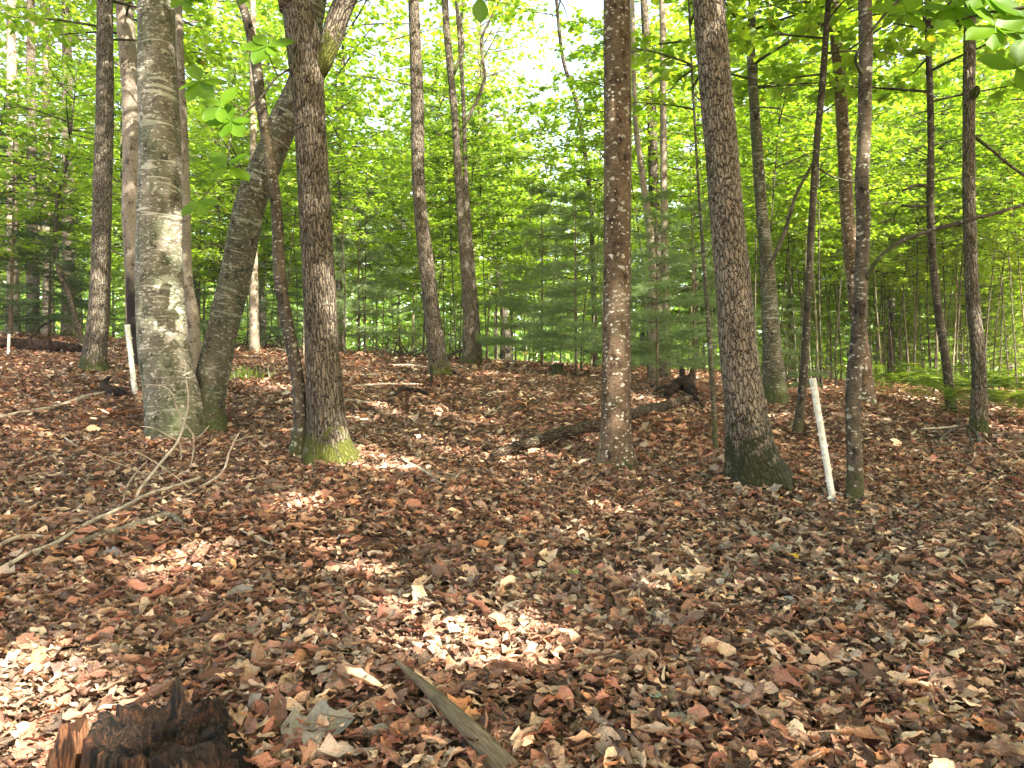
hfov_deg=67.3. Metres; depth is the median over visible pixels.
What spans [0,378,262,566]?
dead branch
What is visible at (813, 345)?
understory shrub
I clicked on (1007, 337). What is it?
canopy tree
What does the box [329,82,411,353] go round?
thicket sapling
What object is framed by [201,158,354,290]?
understory tree
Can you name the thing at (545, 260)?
understory tree
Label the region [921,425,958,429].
fallen stick
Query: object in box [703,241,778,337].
understory tree
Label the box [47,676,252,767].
rotten stump
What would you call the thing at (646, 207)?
leaning pale tree
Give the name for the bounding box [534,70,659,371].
thicket sapling
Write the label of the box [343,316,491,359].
brush pile
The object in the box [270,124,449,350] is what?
understory tree
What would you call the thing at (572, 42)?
thicket sapling
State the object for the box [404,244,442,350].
thicket sapling
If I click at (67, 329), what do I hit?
tree
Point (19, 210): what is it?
understory tree
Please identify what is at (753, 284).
thicket sapling
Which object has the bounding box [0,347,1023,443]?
leaf litter
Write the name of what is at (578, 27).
thicket sapling
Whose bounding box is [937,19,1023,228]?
thicket sapling
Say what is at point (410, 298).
understory tree
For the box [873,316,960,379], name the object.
understory shrub
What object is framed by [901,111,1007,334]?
thicket sapling
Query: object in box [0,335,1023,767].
ground
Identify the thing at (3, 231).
understory tree
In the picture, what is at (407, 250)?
thicket sapling
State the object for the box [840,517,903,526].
fallen stick
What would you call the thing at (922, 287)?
thicket sapling
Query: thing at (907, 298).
thicket sapling
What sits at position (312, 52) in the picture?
forked oak
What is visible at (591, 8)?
sky
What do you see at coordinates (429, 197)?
canopy tree
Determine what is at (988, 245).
thicket sapling
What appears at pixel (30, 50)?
tree
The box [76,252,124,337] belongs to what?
understory shrub
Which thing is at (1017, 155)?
thicket sapling
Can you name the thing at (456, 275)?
understory tree
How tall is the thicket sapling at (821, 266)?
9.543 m
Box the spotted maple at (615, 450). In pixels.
[595,0,638,472]
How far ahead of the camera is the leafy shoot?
5.04 m
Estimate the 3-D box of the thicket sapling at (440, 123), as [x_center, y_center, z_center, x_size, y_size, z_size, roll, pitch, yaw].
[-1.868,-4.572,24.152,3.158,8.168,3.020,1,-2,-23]
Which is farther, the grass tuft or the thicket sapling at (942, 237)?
the thicket sapling at (942, 237)
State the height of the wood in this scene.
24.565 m
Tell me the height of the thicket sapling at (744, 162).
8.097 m
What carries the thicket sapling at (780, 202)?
on the ground at (514, 701)
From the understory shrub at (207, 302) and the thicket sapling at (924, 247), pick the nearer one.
the thicket sapling at (924, 247)
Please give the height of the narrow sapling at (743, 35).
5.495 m
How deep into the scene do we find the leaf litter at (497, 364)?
18.53 m
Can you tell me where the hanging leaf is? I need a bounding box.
[472,0,487,23]
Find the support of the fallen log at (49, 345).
on the ground at (514, 701)
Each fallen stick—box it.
[4,392,65,400]
[18,451,69,467]
[240,530,271,544]
[264,650,305,657]
[344,399,379,404]
[351,383,418,386]
[360,374,401,377]
[393,365,444,395]
[394,364,426,367]
[400,458,470,489]
[523,396,542,404]
[555,575,583,587]
[630,497,696,504]
[637,477,689,501]
[639,392,663,396]
[685,465,721,484]
[818,577,859,582]
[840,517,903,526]
[900,437,955,447]
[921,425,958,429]
[942,457,1016,482]
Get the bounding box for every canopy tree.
[0,0,136,331]
[0,0,280,189]
[0,31,41,234]
[0,46,123,329]
[0,52,40,241]
[0,154,58,293]
[86,123,201,276]
[94,0,347,307]
[113,88,244,266]
[183,0,368,343]
[185,0,484,349]
[216,182,299,325]
[258,136,363,284]
[336,155,388,348]
[346,21,517,259]
[366,0,575,264]
[368,112,469,353]
[441,113,559,358]
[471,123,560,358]
[543,3,741,365]
[558,153,638,309]
[594,0,815,368]
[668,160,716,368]
[676,70,833,292]
[686,0,934,374]
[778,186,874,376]
[789,2,1022,381]
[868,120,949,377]
[880,80,995,374]
[891,0,1019,387]
[905,0,1023,254]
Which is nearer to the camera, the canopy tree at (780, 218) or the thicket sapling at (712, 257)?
the thicket sapling at (712, 257)
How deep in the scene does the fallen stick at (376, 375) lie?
13.75 m
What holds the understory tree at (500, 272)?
on the ground at (514, 701)
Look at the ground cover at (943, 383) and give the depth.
18.68 m
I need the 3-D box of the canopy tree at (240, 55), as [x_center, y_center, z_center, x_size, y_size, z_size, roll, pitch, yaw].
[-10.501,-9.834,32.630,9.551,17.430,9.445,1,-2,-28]
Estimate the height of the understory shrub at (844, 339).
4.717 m
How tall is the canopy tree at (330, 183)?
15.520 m
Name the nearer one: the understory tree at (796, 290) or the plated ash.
the plated ash
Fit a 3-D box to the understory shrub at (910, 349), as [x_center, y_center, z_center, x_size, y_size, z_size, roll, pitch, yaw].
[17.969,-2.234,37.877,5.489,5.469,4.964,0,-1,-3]
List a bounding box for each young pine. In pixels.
[285,186,425,353]
[444,183,601,366]
[509,185,648,374]
[564,183,719,387]
[631,197,796,380]
[758,295,826,388]
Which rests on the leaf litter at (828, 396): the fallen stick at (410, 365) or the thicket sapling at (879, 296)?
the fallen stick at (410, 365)
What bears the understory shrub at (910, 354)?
on the ground at (514, 701)
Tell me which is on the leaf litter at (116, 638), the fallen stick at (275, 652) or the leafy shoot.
the fallen stick at (275, 652)
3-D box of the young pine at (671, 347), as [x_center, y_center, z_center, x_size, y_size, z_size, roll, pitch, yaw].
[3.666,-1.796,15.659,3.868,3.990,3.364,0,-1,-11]
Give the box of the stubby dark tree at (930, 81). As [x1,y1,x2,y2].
[735,0,1023,411]
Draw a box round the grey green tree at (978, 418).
[789,0,1023,436]
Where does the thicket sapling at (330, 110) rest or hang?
on the ground at (514, 701)
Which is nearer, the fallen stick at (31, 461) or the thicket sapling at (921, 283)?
the fallen stick at (31, 461)
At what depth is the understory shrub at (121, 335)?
40.63 m
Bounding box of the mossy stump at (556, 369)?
[551,363,563,375]
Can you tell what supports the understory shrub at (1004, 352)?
on the ground at (514, 701)
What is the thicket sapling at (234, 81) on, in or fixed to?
on the ground at (514, 701)
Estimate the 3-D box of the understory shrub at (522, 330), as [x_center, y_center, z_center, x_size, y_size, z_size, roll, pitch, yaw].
[0.933,-3.001,35.809,4.636,5.109,5.127,1,-2,-24]
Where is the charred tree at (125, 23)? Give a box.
[21,0,243,364]
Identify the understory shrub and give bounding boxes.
[0,273,60,328]
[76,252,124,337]
[110,271,124,337]
[192,268,214,339]
[203,284,275,343]
[267,273,302,345]
[342,233,458,351]
[396,259,505,350]
[410,263,512,352]
[483,260,586,360]
[543,257,644,360]
[631,273,715,367]
[673,275,785,365]
[673,318,719,369]
[712,279,827,368]
[753,280,847,371]
[780,293,850,371]
[782,282,882,374]
[783,321,846,377]
[817,283,934,376]
[825,291,919,380]
[847,286,967,375]
[867,304,934,376]
[868,269,994,377]
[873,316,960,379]
[903,261,1023,376]
[925,283,1023,379]
[948,275,1023,385]
[948,315,1020,379]
[949,261,1023,378]
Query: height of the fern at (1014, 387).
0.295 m
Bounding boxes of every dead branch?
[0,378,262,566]
[0,534,45,546]
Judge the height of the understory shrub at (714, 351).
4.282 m
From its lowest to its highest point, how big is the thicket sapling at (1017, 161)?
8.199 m
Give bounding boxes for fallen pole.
[0,391,106,417]
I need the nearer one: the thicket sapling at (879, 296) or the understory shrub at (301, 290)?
the thicket sapling at (879, 296)
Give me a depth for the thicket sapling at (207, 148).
22.71 m
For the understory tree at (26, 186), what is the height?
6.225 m
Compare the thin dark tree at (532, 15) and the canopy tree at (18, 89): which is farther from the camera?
the canopy tree at (18, 89)
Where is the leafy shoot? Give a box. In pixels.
[170,0,249,9]
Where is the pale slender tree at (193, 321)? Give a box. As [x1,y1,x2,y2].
[175,5,201,372]
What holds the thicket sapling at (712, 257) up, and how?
on the ground at (514, 701)
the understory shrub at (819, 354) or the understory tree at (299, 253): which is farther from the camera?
the understory shrub at (819, 354)
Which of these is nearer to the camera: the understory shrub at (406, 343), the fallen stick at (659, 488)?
the fallen stick at (659, 488)
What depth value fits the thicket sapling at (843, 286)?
31.59 m
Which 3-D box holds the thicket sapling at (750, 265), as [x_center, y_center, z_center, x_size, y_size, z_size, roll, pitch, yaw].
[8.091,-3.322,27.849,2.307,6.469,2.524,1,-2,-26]
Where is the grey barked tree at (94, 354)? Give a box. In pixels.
[0,0,241,371]
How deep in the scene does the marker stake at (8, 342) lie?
14.93 m
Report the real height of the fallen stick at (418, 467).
0.186 m
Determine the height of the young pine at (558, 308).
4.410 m
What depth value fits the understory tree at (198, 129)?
20.01 m
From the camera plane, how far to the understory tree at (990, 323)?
26.75 m
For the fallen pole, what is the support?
on the leaf litter at (963, 531)
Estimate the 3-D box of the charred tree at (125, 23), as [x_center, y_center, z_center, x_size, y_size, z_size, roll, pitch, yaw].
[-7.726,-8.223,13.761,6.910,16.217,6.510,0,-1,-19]
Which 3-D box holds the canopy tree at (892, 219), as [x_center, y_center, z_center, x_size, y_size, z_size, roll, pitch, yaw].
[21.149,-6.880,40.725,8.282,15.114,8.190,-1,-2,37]
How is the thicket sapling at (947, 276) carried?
on the ground at (514, 701)
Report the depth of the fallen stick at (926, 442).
8.42 m
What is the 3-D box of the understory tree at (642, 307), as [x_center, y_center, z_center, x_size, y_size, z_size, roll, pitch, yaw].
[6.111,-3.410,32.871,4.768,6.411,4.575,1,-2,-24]
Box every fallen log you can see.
[0,316,82,354]
[482,395,693,464]
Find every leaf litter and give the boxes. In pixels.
[0,331,1015,394]
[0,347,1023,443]
[0,414,1023,577]
[0,557,1023,767]
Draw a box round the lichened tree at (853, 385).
[845,0,1023,504]
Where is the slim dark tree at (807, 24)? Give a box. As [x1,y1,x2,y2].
[650,0,944,433]
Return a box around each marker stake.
[7,334,10,354]
[124,324,137,393]
[809,378,836,502]
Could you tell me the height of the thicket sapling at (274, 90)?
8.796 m
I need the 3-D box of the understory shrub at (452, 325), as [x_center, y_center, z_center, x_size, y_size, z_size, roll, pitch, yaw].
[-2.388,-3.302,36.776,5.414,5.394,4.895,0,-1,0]
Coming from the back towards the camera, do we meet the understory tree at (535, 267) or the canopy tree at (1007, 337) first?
the understory tree at (535, 267)
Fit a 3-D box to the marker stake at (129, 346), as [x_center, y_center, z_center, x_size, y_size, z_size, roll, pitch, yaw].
[-5.312,-0.308,10.722,0.241,1.051,0.070,0,-1,18]
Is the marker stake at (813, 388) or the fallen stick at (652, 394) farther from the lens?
the fallen stick at (652, 394)
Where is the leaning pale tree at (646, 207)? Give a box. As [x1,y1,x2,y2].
[631,0,655,378]
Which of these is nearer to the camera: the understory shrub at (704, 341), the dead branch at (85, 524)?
the dead branch at (85, 524)
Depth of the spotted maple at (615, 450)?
7.17 m
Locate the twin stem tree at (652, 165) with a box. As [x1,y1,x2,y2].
[640,0,661,377]
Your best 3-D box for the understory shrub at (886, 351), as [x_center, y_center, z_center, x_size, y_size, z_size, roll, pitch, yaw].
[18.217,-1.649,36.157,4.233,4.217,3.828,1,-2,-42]
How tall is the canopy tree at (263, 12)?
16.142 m
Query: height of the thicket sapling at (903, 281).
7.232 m
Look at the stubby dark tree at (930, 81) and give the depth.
11.11 m
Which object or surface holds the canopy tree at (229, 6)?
on the ground at (514, 701)
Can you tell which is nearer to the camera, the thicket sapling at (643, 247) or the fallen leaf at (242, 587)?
the fallen leaf at (242, 587)
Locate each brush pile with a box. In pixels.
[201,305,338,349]
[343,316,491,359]
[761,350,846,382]
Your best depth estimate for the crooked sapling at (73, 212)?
17.69 m
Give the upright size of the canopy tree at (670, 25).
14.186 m
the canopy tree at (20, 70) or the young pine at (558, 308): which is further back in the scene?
the canopy tree at (20, 70)
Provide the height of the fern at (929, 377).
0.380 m
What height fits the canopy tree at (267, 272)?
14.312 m
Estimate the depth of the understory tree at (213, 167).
20.88 m
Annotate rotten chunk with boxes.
[100,376,131,397]
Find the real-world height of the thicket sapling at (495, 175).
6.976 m
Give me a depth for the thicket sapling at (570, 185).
22.14 m
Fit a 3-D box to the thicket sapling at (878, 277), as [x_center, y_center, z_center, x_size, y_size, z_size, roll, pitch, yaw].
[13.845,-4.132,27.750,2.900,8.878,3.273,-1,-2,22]
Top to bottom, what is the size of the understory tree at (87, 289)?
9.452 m
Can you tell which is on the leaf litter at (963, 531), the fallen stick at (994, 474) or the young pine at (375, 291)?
the fallen stick at (994, 474)
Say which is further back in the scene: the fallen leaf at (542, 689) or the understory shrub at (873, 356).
the understory shrub at (873, 356)
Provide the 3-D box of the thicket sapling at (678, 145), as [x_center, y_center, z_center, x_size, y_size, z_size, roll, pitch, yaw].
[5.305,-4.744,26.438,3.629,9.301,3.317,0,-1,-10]
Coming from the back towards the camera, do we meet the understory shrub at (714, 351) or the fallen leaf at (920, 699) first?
the understory shrub at (714, 351)
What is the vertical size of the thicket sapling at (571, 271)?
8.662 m
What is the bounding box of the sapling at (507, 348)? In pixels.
[429,23,546,359]
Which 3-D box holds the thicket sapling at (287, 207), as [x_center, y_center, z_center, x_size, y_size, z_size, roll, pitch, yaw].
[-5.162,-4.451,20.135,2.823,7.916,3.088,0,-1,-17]
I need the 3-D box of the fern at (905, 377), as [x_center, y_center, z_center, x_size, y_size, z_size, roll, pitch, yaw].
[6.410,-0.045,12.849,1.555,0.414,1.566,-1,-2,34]
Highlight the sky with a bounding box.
[0,0,1021,369]
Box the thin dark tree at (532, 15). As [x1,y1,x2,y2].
[501,0,602,366]
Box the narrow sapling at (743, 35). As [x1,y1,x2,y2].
[593,0,779,449]
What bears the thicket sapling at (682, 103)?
on the ground at (514, 701)
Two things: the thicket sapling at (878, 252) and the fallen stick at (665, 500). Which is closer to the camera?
the fallen stick at (665, 500)
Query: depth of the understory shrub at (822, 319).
30.20 m
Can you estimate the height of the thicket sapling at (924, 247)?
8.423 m
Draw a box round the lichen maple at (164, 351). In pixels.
[134,0,206,443]
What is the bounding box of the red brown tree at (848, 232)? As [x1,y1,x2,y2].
[678,0,945,403]
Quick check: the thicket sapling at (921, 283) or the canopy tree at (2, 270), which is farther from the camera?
the canopy tree at (2, 270)
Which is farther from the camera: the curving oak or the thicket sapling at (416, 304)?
the thicket sapling at (416, 304)
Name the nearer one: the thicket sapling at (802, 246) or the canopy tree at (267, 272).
the thicket sapling at (802, 246)
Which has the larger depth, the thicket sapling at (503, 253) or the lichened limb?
the thicket sapling at (503, 253)
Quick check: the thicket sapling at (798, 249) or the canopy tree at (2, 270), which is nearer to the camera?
the thicket sapling at (798, 249)
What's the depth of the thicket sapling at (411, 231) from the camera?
24.46 m
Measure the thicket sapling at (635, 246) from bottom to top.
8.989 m
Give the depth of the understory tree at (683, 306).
33.22 m
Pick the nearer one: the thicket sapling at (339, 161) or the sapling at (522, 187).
the thicket sapling at (339, 161)
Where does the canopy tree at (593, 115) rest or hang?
on the ground at (514, 701)
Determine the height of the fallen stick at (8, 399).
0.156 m
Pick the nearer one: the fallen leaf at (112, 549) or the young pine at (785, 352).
the fallen leaf at (112, 549)
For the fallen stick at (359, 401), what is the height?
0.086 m
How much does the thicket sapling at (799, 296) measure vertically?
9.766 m
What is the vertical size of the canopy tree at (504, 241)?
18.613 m
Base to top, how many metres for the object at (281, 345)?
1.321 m
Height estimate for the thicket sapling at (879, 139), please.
9.497 m
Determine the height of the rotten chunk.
0.330 m
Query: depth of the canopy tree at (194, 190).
39.92 m
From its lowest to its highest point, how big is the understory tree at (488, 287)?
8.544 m
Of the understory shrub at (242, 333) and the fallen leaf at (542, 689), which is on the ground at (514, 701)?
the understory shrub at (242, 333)
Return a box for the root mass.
[653,357,708,410]
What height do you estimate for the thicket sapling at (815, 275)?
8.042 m
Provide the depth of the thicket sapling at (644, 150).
17.76 m
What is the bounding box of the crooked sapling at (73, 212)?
[0,48,122,343]
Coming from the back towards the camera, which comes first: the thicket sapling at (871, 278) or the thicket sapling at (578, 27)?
the thicket sapling at (871, 278)
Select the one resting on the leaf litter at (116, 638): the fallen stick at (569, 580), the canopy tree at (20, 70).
the fallen stick at (569, 580)
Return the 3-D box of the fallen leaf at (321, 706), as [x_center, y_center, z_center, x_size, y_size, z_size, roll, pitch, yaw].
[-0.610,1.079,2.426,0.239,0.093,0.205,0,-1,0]
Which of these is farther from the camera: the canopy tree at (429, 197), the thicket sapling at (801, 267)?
the canopy tree at (429, 197)
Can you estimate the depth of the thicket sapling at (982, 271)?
23.87 m
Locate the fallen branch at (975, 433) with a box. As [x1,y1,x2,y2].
[935,424,980,451]
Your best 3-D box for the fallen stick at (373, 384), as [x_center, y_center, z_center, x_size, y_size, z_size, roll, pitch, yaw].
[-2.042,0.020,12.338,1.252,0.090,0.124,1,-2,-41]
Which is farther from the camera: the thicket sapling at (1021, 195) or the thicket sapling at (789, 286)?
the thicket sapling at (789, 286)
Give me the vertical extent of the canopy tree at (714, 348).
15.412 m
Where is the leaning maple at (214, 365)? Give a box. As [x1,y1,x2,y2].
[195,0,326,434]
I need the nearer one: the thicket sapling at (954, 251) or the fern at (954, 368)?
the fern at (954, 368)
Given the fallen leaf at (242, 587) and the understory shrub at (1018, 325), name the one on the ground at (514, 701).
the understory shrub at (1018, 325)
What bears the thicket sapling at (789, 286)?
on the ground at (514, 701)
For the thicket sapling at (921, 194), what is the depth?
24.11 m
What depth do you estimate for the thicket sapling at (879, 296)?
32.00 m
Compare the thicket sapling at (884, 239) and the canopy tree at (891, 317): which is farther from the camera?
the canopy tree at (891, 317)
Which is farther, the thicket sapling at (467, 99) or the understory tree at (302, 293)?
the understory tree at (302, 293)
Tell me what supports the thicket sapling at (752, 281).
on the ground at (514, 701)
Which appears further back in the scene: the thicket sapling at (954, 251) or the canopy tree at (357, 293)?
the canopy tree at (357, 293)
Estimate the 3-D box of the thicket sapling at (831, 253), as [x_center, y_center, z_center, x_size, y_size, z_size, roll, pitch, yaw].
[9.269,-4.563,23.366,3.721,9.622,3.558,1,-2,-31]
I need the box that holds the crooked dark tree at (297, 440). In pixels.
[236,0,305,458]
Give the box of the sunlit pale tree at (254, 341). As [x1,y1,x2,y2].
[249,0,259,351]
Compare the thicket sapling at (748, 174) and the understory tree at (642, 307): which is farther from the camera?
the understory tree at (642, 307)
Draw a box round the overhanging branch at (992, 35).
[869,0,1023,91]
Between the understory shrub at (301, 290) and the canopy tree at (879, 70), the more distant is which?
the understory shrub at (301, 290)
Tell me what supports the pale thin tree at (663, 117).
on the ground at (514, 701)
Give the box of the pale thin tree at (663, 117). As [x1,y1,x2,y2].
[659,0,670,379]
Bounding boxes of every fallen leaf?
[50,658,85,675]
[97,546,124,555]
[226,584,256,597]
[260,525,275,530]
[281,699,356,746]
[536,685,559,694]
[648,691,661,697]
[663,711,694,732]
[778,596,797,603]
[882,629,905,638]
[897,696,933,716]
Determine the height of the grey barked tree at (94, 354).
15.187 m
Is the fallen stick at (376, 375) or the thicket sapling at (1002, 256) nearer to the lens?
the fallen stick at (376, 375)
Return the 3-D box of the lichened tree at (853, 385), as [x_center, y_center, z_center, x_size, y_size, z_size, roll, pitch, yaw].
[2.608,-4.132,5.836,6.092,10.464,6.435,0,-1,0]
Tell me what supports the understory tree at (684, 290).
on the ground at (514, 701)
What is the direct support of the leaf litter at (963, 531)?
on the ground at (514, 701)
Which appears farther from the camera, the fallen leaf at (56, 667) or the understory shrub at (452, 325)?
the understory shrub at (452, 325)
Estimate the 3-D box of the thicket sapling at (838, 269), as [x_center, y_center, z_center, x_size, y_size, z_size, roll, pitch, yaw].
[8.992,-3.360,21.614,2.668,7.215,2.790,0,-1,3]
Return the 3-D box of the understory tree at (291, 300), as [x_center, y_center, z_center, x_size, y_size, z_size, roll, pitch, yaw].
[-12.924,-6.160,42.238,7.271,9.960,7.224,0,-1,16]
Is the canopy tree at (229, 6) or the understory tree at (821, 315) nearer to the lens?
the canopy tree at (229, 6)
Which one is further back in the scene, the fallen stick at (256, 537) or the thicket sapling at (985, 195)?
the thicket sapling at (985, 195)
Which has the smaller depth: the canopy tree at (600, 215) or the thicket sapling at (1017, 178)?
the thicket sapling at (1017, 178)
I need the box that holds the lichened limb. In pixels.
[72,511,187,543]
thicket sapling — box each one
[189,51,294,293]
[189,127,270,344]
[190,80,279,237]
[195,142,233,280]
[206,108,293,344]
[239,49,360,351]
[257,134,301,334]
[259,150,328,342]
[272,4,406,354]
[273,72,373,353]
[278,101,377,240]
[290,93,364,247]
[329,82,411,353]
[332,110,411,349]
[335,236,366,331]
[351,120,433,349]
[366,158,442,345]
[382,49,516,359]
[385,151,441,327]
[392,212,453,291]
[397,119,494,339]
[400,53,527,239]
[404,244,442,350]
[405,107,502,297]
[425,83,532,359]
[432,113,539,360]
[445,131,525,359]
[449,132,542,359]
[484,90,580,360]
[488,168,551,358]
[501,74,600,363]
[503,51,603,363]
[506,202,569,360]
[532,8,684,369]
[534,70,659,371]
[549,13,696,377]
[551,104,648,326]
[552,179,602,281]
[558,0,705,226]
[578,166,646,363]
[601,215,646,356]
[602,208,647,299]
[631,1,768,374]
[631,84,707,256]
[631,112,710,367]
[645,82,754,330]
[668,227,710,368]
[675,0,857,382]
[684,48,830,331]
[685,191,756,296]
[693,105,791,274]
[698,218,760,300]
[707,191,775,284]
[713,151,803,288]
[730,35,840,381]
[733,19,870,381]
[735,3,913,388]
[737,105,831,314]
[738,26,883,377]
[740,159,799,287]
[742,93,857,339]
[742,103,855,374]
[742,109,829,369]
[743,135,824,331]
[745,86,872,379]
[745,198,796,299]
[750,203,815,295]
[754,59,879,372]
[770,97,854,378]
[775,203,827,309]
[778,248,835,372]
[781,2,935,237]
[790,71,925,387]
[793,139,898,379]
[795,182,845,378]
[795,255,841,377]
[796,81,937,386]
[804,127,913,369]
[812,233,842,377]
[813,114,915,273]
[813,227,884,307]
[820,250,873,357]
[820,254,878,309]
[821,236,885,295]
[828,147,927,383]
[837,190,900,372]
[854,29,992,383]
[854,134,920,378]
[856,34,1000,385]
[868,188,918,380]
[869,63,984,374]
[870,27,1022,392]
[870,115,956,371]
[870,124,955,384]
[871,137,937,381]
[871,252,921,379]
[874,211,940,368]
[877,131,956,371]
[879,192,962,377]
[881,57,1001,383]
[884,43,1007,328]
[885,1,1023,371]
[885,19,1023,386]
[886,190,948,373]
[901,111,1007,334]
[903,251,943,369]
[906,149,1003,290]
[908,129,1011,383]
[911,231,963,353]
[921,38,1023,330]
[921,157,1004,291]
[935,86,1023,348]
[936,78,1023,380]
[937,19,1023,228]
[940,150,1023,387]
[948,261,1008,383]
[950,99,1023,389]
[950,110,1023,389]
[976,70,1023,238]
[976,73,1023,234]
[976,93,1023,233]
[976,135,1023,385]
[977,65,1023,253]
[978,110,1023,269]
[980,83,1023,243]
[980,164,1023,380]
[980,220,1014,335]
[990,169,1023,272]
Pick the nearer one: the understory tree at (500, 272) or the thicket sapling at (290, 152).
the thicket sapling at (290, 152)
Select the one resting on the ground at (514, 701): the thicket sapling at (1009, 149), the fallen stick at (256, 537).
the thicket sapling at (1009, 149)
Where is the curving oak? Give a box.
[408,0,531,377]
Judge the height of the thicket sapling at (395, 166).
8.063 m
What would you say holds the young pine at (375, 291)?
on the ground at (514, 701)
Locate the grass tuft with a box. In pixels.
[229,363,275,383]
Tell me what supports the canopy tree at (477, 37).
on the ground at (514, 701)
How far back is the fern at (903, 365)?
12.84 m
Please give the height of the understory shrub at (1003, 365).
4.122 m
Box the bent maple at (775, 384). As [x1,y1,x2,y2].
[631,0,938,404]
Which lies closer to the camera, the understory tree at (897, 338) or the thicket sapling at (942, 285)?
the thicket sapling at (942, 285)
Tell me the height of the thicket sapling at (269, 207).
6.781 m
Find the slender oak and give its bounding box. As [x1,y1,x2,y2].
[455,1,482,362]
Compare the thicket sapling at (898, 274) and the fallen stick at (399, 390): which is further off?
the thicket sapling at (898, 274)
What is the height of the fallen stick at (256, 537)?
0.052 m
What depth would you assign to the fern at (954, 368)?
11.82 m
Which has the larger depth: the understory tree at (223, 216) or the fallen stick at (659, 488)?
the understory tree at (223, 216)
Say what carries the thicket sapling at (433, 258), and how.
on the ground at (514, 701)
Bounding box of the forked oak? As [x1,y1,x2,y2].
[179,0,361,469]
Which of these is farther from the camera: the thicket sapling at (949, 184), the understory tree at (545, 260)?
the understory tree at (545, 260)
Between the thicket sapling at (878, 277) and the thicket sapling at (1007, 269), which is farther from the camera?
the thicket sapling at (878, 277)
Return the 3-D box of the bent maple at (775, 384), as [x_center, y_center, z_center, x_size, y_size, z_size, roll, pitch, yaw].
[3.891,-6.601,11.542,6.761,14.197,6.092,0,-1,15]
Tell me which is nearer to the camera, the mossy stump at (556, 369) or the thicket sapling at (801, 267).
the mossy stump at (556, 369)
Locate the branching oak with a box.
[442,0,500,364]
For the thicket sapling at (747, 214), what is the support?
on the ground at (514, 701)
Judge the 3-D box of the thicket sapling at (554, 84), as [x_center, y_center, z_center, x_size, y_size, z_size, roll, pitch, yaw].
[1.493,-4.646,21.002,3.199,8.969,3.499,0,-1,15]
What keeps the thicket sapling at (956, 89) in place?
on the ground at (514, 701)
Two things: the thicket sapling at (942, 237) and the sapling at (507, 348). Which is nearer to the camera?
the thicket sapling at (942, 237)
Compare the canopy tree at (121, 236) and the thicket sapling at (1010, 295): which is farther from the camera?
the canopy tree at (121, 236)
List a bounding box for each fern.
[818,362,929,388]
[840,369,936,393]
[873,373,969,396]
[896,387,1007,413]
[902,373,1023,403]
[907,373,960,389]
[911,365,1023,395]
[943,381,1023,415]
[955,373,1023,396]
[955,384,1023,401]
[968,389,1023,411]
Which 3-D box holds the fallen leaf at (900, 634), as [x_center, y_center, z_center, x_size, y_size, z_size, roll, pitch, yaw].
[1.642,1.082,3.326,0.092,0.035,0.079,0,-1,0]
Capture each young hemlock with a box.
[0,103,90,336]
[0,150,123,336]
[191,216,245,340]
[238,218,304,346]
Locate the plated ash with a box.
[692,0,797,496]
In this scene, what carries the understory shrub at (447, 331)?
on the ground at (514, 701)
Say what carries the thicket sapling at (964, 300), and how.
on the ground at (514, 701)
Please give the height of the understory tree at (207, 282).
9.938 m
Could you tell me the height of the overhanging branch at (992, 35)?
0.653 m
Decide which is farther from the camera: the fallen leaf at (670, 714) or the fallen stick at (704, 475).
the fallen stick at (704, 475)
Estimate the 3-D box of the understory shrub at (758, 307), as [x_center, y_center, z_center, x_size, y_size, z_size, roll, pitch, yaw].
[9.390,-1.869,27.930,3.772,3.758,3.411,0,-1,3]
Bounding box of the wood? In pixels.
[0,121,1023,387]
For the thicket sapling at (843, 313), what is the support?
on the ground at (514, 701)
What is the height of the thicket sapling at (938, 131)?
10.337 m
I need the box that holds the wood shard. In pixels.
[395,660,518,767]
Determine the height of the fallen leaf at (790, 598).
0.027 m
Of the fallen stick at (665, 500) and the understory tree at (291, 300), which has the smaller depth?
the fallen stick at (665, 500)
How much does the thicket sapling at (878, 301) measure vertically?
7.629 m
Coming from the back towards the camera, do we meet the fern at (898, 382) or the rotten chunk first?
the fern at (898, 382)
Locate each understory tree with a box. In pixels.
[0,59,239,343]
[0,75,92,262]
[0,136,61,274]
[0,136,121,277]
[0,152,25,271]
[0,197,25,289]
[19,177,123,291]
[39,164,123,286]
[59,184,124,336]
[112,126,281,340]
[113,182,229,297]
[119,84,337,279]
[189,146,299,282]
[200,217,226,300]
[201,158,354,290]
[205,216,302,341]
[264,188,377,300]
[265,242,357,313]
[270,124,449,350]
[334,164,420,350]
[345,142,483,350]
[354,138,501,354]
[403,225,502,353]
[433,165,568,357]
[438,173,572,358]
[477,191,596,360]
[502,149,646,305]
[525,203,635,362]
[589,212,691,364]
[598,233,702,365]
[632,163,754,368]
[668,178,797,353]
[674,217,760,328]
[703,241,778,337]
[746,202,873,328]
[776,249,846,343]
[779,271,871,378]
[824,235,949,378]
[847,287,954,352]
[867,253,954,351]
[906,262,1020,339]
[914,227,1023,336]
[937,181,1023,319]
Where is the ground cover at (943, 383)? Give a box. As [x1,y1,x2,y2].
[875,376,1023,392]
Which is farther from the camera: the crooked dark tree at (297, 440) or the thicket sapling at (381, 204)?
the thicket sapling at (381, 204)
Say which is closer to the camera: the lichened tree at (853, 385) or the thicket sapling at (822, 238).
the lichened tree at (853, 385)
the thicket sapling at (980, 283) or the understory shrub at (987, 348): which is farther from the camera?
the understory shrub at (987, 348)

